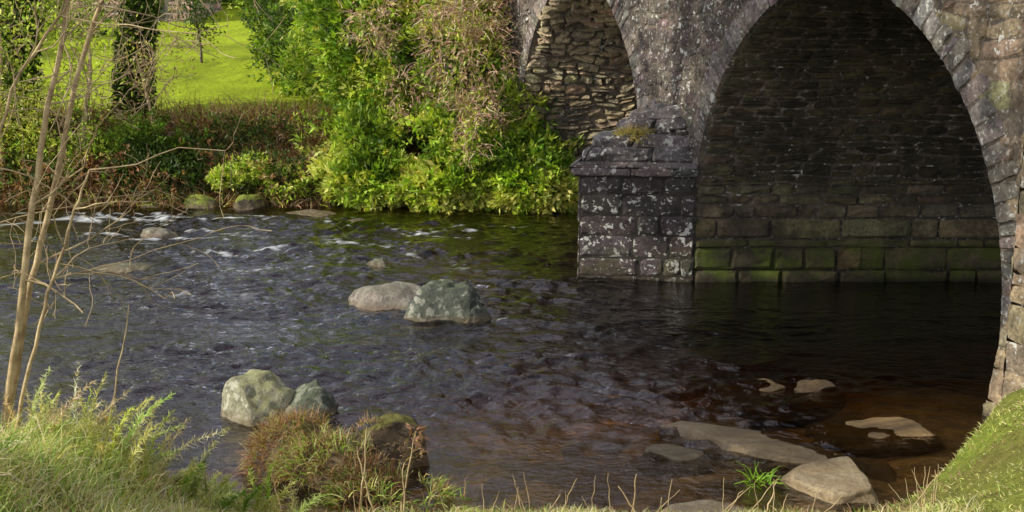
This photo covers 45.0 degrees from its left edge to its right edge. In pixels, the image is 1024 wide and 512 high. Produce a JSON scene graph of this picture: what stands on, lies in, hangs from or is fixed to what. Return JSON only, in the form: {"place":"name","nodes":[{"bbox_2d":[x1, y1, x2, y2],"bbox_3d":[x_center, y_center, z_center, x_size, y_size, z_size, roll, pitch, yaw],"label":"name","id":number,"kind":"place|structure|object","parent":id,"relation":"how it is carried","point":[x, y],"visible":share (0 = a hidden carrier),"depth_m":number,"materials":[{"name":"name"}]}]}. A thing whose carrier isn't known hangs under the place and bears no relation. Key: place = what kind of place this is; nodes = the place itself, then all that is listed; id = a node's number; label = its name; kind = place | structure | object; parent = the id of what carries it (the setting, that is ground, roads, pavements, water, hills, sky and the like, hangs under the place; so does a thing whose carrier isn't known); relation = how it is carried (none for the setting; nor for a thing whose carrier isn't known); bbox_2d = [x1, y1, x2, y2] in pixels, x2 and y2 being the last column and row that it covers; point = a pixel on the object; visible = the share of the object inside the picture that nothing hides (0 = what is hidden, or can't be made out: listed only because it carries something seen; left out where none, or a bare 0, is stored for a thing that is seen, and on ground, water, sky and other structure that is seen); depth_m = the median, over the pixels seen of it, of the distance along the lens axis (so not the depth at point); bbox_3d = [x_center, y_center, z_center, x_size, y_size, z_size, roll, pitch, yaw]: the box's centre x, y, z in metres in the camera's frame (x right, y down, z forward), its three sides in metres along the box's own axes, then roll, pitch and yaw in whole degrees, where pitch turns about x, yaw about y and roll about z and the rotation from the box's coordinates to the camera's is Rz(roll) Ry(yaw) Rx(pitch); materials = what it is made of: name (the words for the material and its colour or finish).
{"place":"outdoors","nodes":[
{"label":"outdoors","id":0,"kind":"place"},
{"bbox_2d":[406,423,430,446],"bbox_3d":[-0.700,1.331,9.267,0.197,0.198,0.198,0,12,0],"label":"dead leaf spray","id":1,"kind":"object","parent":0,"point":[421,437],"visible":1,"depth_m":9.23,"materials":[{"name":"brown plant"}]},
{"bbox_2d":[0,203,1001,511],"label":"river water","id":2,"kind":"structure","parent":0,"point":[556,339],"depth_m":14.85,"materials":[{"name":"liquid"}]},
{"bbox_2d":[95,263,150,273],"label":"river rock","id":3,"kind":"object","parent":2,"relation":"in","point":[121,268],"visible":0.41,"depth_m":18.20,"materials":[{"name":"grey stone"}]},
{"bbox_2d":[140,227,177,238],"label":"river rock","id":4,"kind":"object","parent":2,"relation":"in","point":[162,233],"visible":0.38,"depth_m":20.62,"materials":[{"name":"grey stone"}]},
{"bbox_2d":[285,209,336,216],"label":"river rock","id":5,"kind":"object","parent":2,"relation":"in","point":[314,213],"visible":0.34,"depth_m":22.90,"materials":[{"name":"grey stone"}]},
{"bbox_2d":[347,218,364,222],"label":"river rock","id":6,"kind":"object","parent":2,"relation":"in","point":[357,219],"visible":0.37,"depth_m":22.03,"materials":[{"name":"grey stone"}]},
{"bbox_2d":[367,258,385,267],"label":"river rock","id":7,"kind":"object","parent":2,"relation":"in","point":[378,262],"visible":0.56,"depth_m":18.45,"materials":[{"name":"grey stone"}]},
{"bbox_2d":[348,281,420,310],"bbox_3d":[-1.602,0.729,16.214,1.123,0.791,0.879,0,12,0],"label":"river boulder","id":8,"kind":"object","parent":2,"relation":"in","point":[399,295],"visible":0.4,"depth_m":15.92,"materials":[{"name":"grey stone"}]},
{"bbox_2d":[404,279,485,322],"bbox_3d":[-0.879,0.841,15.531,1.066,1.139,0.684,-5,13,-22],"label":"river boulder","id":9,"kind":"object","parent":2,"relation":"in","point":[444,299],"visible":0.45,"depth_m":15.26,"materials":[{"name":"grey stone"}]},
{"bbox_2d":[464,300,490,322],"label":"river boulder","id":10,"kind":"object","parent":2,"relation":"in","point":[480,313],"visible":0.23,"depth_m":15.34,"materials":[{"name":"grey stone"}]},
{"bbox_2d":[751,378,784,420],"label":"submerged rock","id":11,"kind":"object","parent":2,"relation":"in","point":[773,386],"visible":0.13,"depth_m":12.79,"materials":[{"name":"brown stone"}]},
{"bbox_2d":[0,0,1023,511],"bbox_3d":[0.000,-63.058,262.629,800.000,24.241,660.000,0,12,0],"label":"ground","id":12,"kind":"structure","parent":0,"point":[214,76],"depth_m":11.81,"materials":[{"name":"green plant"}]},
{"bbox_2d":[0,0,71,190],"bbox_3d":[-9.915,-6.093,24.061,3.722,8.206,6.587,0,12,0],"label":"ivy clad tree","id":13,"kind":"object","parent":12,"relation":"on","point":[34,68],"visible":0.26,"depth_m":24.46,"materials":[{"name":"green plant"}]},
{"bbox_2d":[3,0,115,39],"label":"garden shrub","id":14,"kind":"object","parent":12,"relation":"on","point":[80,15],"visible":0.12,"depth_m":37.21,"materials":[{"name":"green plant"}]},
{"bbox_2d":[0,30,140,192],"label":"hazel bush","id":15,"kind":"object","parent":12,"relation":"on","point":[24,141],"visible":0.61,"depth_m":23.85,"materials":[{"name":"green plant"}]},
{"bbox_2d":[74,197,91,206],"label":"mossy rock","id":16,"kind":"object","parent":12,"relation":"on","point":[83,199],"visible":0.16,"depth_m":23.57,"materials":[{"name":"stone"}]},
{"bbox_2d":[1,0,165,168],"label":"bare tree","id":17,"kind":"object","parent":12,"relation":"on","point":[84,71],"visible":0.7,"depth_m":24.23,"materials":[{"name":"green plant"}]},
{"bbox_2d":[2,361,230,497],"bbox_3d":[-3.022,1.468,9.046,1.982,1.555,1.240,4,13,19],"label":"feathery broom","id":18,"kind":"object","parent":12,"relation":"on","point":[89,429],"visible":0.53,"depth_m":8.82,"materials":[{"name":"green plant"}]},
{"bbox_2d":[0,400,266,511],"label":"grass tuft","id":19,"kind":"object","parent":12,"relation":"on","point":[23,455],"visible":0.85,"depth_m":7.48,"materials":[{"name":"green plant"}]},
{"bbox_2d":[0,0,271,441],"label":"bare sapling","id":20,"kind":"object","parent":12,"relation":"on","point":[45,303],"visible":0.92,"depth_m":8.65,"materials":[{"name":"brown wood"}]},
{"bbox_2d":[109,0,163,116],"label":"ivy clad tree","id":21,"kind":"object","parent":12,"relation":"on","point":[139,6],"visible":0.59,"depth_m":25.22,"materials":[{"name":"green plant"}]},
{"bbox_2d":[72,0,221,22],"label":"stone cottage","id":22,"kind":"structure","parent":12,"relation":"on","point":[217,8],"depth_m":41.21,"materials":[{"name":"grey stone"}]},
{"bbox_2d":[142,202,161,207],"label":"mossy rock","id":23,"kind":"object","parent":12,"relation":"on","point":[146,205],"visible":0.23,"depth_m":23.50,"materials":[{"name":"green stone"}]},
{"bbox_2d":[103,105,207,193],"bbox_3d":[-6.941,-2.076,24.179,1.993,1.763,1.125,-4,13,-17],"label":"ivy bush","id":24,"kind":"object","parent":12,"relation":"on","point":[129,131],"visible":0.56,"depth_m":23.96,"materials":[{"name":"green plant"}]},
{"bbox_2d":[84,1,228,162],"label":"bare tree","id":25,"kind":"object","parent":12,"relation":"on","point":[147,83],"visible":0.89,"depth_m":24.10,"materials":[{"name":"brown plant"}]},
{"bbox_2d":[44,0,271,7],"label":"hedge and trees","id":26,"kind":"object","parent":12,"relation":"on","point":[231,1],"visible":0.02,"depth_m":46.12,"materials":[{"name":"green plant"}]},
{"bbox_2d":[0,87,340,209],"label":"bracken","id":27,"kind":"object","parent":12,"relation":"on","point":[265,111],"visible":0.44,"depth_m":24.75,"materials":[{"name":"brown plant"}]},
{"bbox_2d":[0,0,341,432],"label":"bare sapling","id":28,"kind":"object","parent":12,"relation":"on","point":[22,313],"visible":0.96,"depth_m":8.73,"materials":[{"name":"brown wood"}]},
{"bbox_2d":[0,134,351,208],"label":"undergrowth","id":29,"kind":"object","parent":12,"relation":"on","point":[114,162],"visible":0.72,"depth_m":23.67,"materials":[{"name":"green plant"}]},
{"bbox_2d":[3,105,367,160],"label":"undergrowth","id":30,"kind":"object","parent":12,"relation":"on","point":[242,138],"visible":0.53,"depth_m":24.67,"materials":[{"name":"brown plant"}]},
{"bbox_2d":[163,0,227,62],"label":"garden tree","id":31,"kind":"object","parent":12,"relation":"on","point":[195,11],"visible":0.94,"depth_m":32.49,"materials":[{"name":"green plant"}]},
{"bbox_2d":[180,194,221,208],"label":"mossy rock","id":32,"kind":"object","parent":12,"relation":"on","point":[208,203],"visible":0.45,"depth_m":23.43,"materials":[{"name":"green stone"}]},
{"bbox_2d":[141,454,334,511],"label":"feathery broom","id":33,"kind":"object","parent":12,"relation":"on","point":[225,493],"visible":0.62,"depth_m":9.29,"materials":[{"name":"green plant"}]},
{"bbox_2d":[232,194,265,210],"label":"mossy rock","id":34,"kind":"object","parent":12,"relation":"on","point":[247,201],"visible":0.45,"depth_m":23.33,"materials":[{"name":"stone"}]},
{"bbox_2d":[204,149,310,203],"bbox_3d":[-4.843,-1.555,23.562,2.132,0.998,0.893,2,12,9],"label":"bank fern","id":35,"kind":"object","parent":12,"relation":"on","point":[253,174],"visible":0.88,"depth_m":23.47,"materials":[{"name":"green plant"}]},
{"bbox_2d":[221,369,294,426],"bbox_3d":[-2.437,1.589,12.009,0.648,0.956,0.746,10,15,39],"label":"river boulder","id":36,"kind":"object","parent":12,"relation":"on","point":[249,396],"visible":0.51,"depth_m":11.79,"materials":[{"name":"grey stone"}]},
{"bbox_2d":[231,400,349,496],"bbox_3d":[-1.856,1.588,10.607,1.158,0.753,1.130,0,12,0],"label":"rock fern","id":37,"kind":"object","parent":12,"relation":"on","point":[279,423],"visible":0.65,"depth_m":10.45,"materials":[{"name":"brown plant"}]},
{"bbox_2d":[255,414,336,500],"bbox_3d":[-1.788,1.869,10.736,0.964,0.961,0.808,0,12,0],"label":"mossy rock","id":38,"kind":"object","parent":12,"relation":"on","point":[309,425],"visible":0.19,"depth_m":10.53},
{"bbox_2d":[226,0,396,100],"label":"garden shrub","id":39,"kind":"object","parent":12,"relation":"on","point":[285,52],"visible":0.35,"depth_m":29.06,"materials":[{"name":"green plant"}]},
{"bbox_2d":[284,380,338,420],"bbox_3d":[-2.024,1.618,12.002,0.692,0.836,0.551,0,12,0],"label":"river boulder","id":40,"kind":"object","parent":12,"relation":"on","point":[315,393],"visible":0.27,"depth_m":11.85,"materials":[{"name":"grey stone"}]},
{"bbox_2d":[260,423,385,501],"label":"rock grass","id":41,"kind":"object","parent":12,"relation":"on","point":[323,435],"visible":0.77,"depth_m":10.19,"materials":[{"name":"green plant"}]},
{"bbox_2d":[304,441,396,506],"bbox_3d":[-1.360,1.964,10.373,0.761,0.835,0.594,0,12,0],"label":"grass tuft","id":42,"kind":"object","parent":12,"relation":"on","point":[313,489],"visible":0.3,"depth_m":10.18,"materials":[{"name":"green plant"}]},
{"bbox_2d":[301,445,413,507],"bbox_3d":[-1.301,1.792,10.171,0.826,0.532,0.883,-9,15,-36],"label":"rock fern","id":43,"kind":"object","parent":12,"relation":"on","point":[376,461],"visible":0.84,"depth_m":10.05,"materials":[{"name":"green plant"}]},
{"bbox_2d":[312,458,467,511],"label":"rock grass","id":44,"kind":"object","parent":12,"relation":"on","point":[430,483],"visible":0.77,"depth_m":9.94,"materials":[{"name":"green plant"}]},
{"bbox_2d":[355,412,430,492],"bbox_3d":[-1.108,1.833,10.738,0.609,0.952,0.603,-11,16,-41],"label":"mossy rock","id":45,"kind":"object","parent":12,"relation":"on","point":[391,429],"visible":0.38,"depth_m":10.61,"materials":[{"name":"stone"}]},
{"bbox_2d":[343,409,428,469],"bbox_3d":[-1.108,1.560,10.559,0.834,0.519,0.611,0,12,0],"label":"rock fern","id":46,"kind":"object","parent":45,"relation":"on","point":[372,420],"visible":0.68,"depth_m":10.49,"materials":[{"name":"plant"}]},
{"bbox_2d":[279,0,586,214],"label":"rhododendron bush","id":47,"kind":"object","parent":12,"relation":"on","point":[486,159],"visible":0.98,"depth_m":23.28,"materials":[{"name":"green plant"}]},
{"bbox_2d":[398,477,479,510],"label":"pool grass","id":48,"kind":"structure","parent":12,"relation":"on","point":[461,496],"depth_m":9.83,"materials":[{"name":"green plant"}]},
{"bbox_2d":[476,478,526,505],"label":"submerged rock","id":49,"kind":"object","parent":12,"relation":"on","point":[501,485],"visible":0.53,"depth_m":10.33,"materials":[{"name":"grey stone"}]},
{"bbox_2d":[0,470,1022,511],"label":"bank grass","id":50,"kind":"structure","parent":12,"relation":"on","point":[940,508],"depth_m":8.33,"materials":[{"name":"green plant"}]},
{"bbox_2d":[518,503,560,511],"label":"submerged rock","id":51,"kind":"object","parent":12,"relation":"on","point":[526,505],"visible":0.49,"depth_m":10.01,"materials":[{"name":"grey stone"}]},
{"bbox_2d":[508,460,619,494],"bbox_3d":[0.443,2.102,10.806,1.286,0.554,0.765,0,12,0],"label":"submerged rock","id":52,"kind":"object","parent":12,"relation":"on","point":[567,473],"visible":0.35,"depth_m":10.69,"materials":[{"name":"grey stone"}]},
{"bbox_2d":[566,490,608,511],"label":"submerged rock","id":53,"kind":"object","parent":12,"relation":"on","point":[601,501],"visible":0.69,"depth_m":10.17,"materials":[{"name":"grey stone"}]},
{"bbox_2d":[562,438,630,461],"bbox_3d":[0.783,1.920,11.563,0.818,0.404,0.635,0,12,0],"label":"submerged rock","id":54,"kind":"object","parent":12,"relation":"on","point":[593,446],"visible":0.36,"depth_m":11.45,"materials":[{"name":"grey stone"}]},
{"bbox_2d":[610,479,648,503],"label":"submerged rock","id":55,"kind":"object","parent":12,"relation":"on","point":[628,491],"visible":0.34,"depth_m":10.44,"materials":[{"name":"grey stone"}]},
{"bbox_2d":[621,455,643,475],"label":"submerged rock","id":56,"kind":"object","parent":12,"relation":"on","point":[629,468],"visible":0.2,"depth_m":11.05,"materials":[{"name":"grey stone"}]},
{"bbox_2d":[655,439,678,445],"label":"submerged rock","id":57,"kind":"object","parent":12,"relation":"on","point":[666,442],"visible":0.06,"depth_m":11.56,"materials":[{"name":"grey stone"}]},
{"bbox_2d":[642,444,712,476],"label":"flat rock slab","id":58,"kind":"structure","parent":12,"relation":"on","point":[673,453],"depth_m":10.92,"materials":[{"name":"grey stone"}]},
{"bbox_2d":[662,500,751,511],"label":"flat rock slab","id":59,"kind":"structure","parent":12,"relation":"on","point":[704,506],"depth_m":9.70,"materials":[{"name":"beige stone"}]},
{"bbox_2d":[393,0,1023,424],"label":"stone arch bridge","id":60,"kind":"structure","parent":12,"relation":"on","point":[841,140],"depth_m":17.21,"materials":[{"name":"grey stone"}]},
{"bbox_2d":[698,418,751,429],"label":"submerged rock","id":61,"kind":"object","parent":12,"relation":"on","point":[743,424],"visible":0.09,"depth_m":12.15,"materials":[{"name":"grey stone"}]},
{"bbox_2d":[731,482,768,502],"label":"submerged rock","id":62,"kind":"object","parent":12,"relation":"on","point":[759,493],"visible":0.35,"depth_m":10.28,"materials":[{"name":"stone"}]},
{"bbox_2d":[724,461,784,499],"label":"pool grass","id":63,"kind":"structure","parent":12,"relation":"on","point":[764,478],"depth_m":10.26,"materials":[{"name":"green plant"}]},
{"bbox_2d":[658,421,870,478],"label":"flat rock slab","id":64,"kind":"structure","parent":12,"relation":"on","point":[766,451],"depth_m":11.09,"materials":[{"name":"grey stone"}]},
{"bbox_2d":[794,379,835,391],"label":"submerged rock","id":65,"kind":"object","parent":12,"relation":"on","point":[814,385],"visible":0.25,"depth_m":12.76,"materials":[{"name":"brown stone"}]},
{"bbox_2d":[772,456,879,511],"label":"flat rock slab","id":66,"kind":"structure","parent":12,"relation":"on","point":[836,478],"depth_m":10.12,"materials":[{"name":"beige stone"}]},
{"bbox_2d":[858,457,896,482],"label":"submerged rock","id":67,"kind":"object","parent":12,"relation":"on","point":[880,464],"visible":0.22,"depth_m":10.79,"materials":[{"name":"brown stone"}]},
{"bbox_2d":[809,417,947,457],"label":"flat rock slab","id":68,"kind":"structure","parent":12,"relation":"on","point":[901,427],"depth_m":11.44,"materials":[{"name":"stone"}]},
{"bbox_2d":[872,389,1023,511],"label":"mossy turf","id":69,"kind":"structure","parent":12,"relation":"on","point":[1000,422],"depth_m":9.65,"materials":[{"name":"green plant"}]},
{"bbox_2d":[607,122,659,145],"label":"grass tuft","id":70,"kind":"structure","parent":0,"point":[628,130],"depth_m":17.31,"materials":[{"name":"plant"}]}
]}

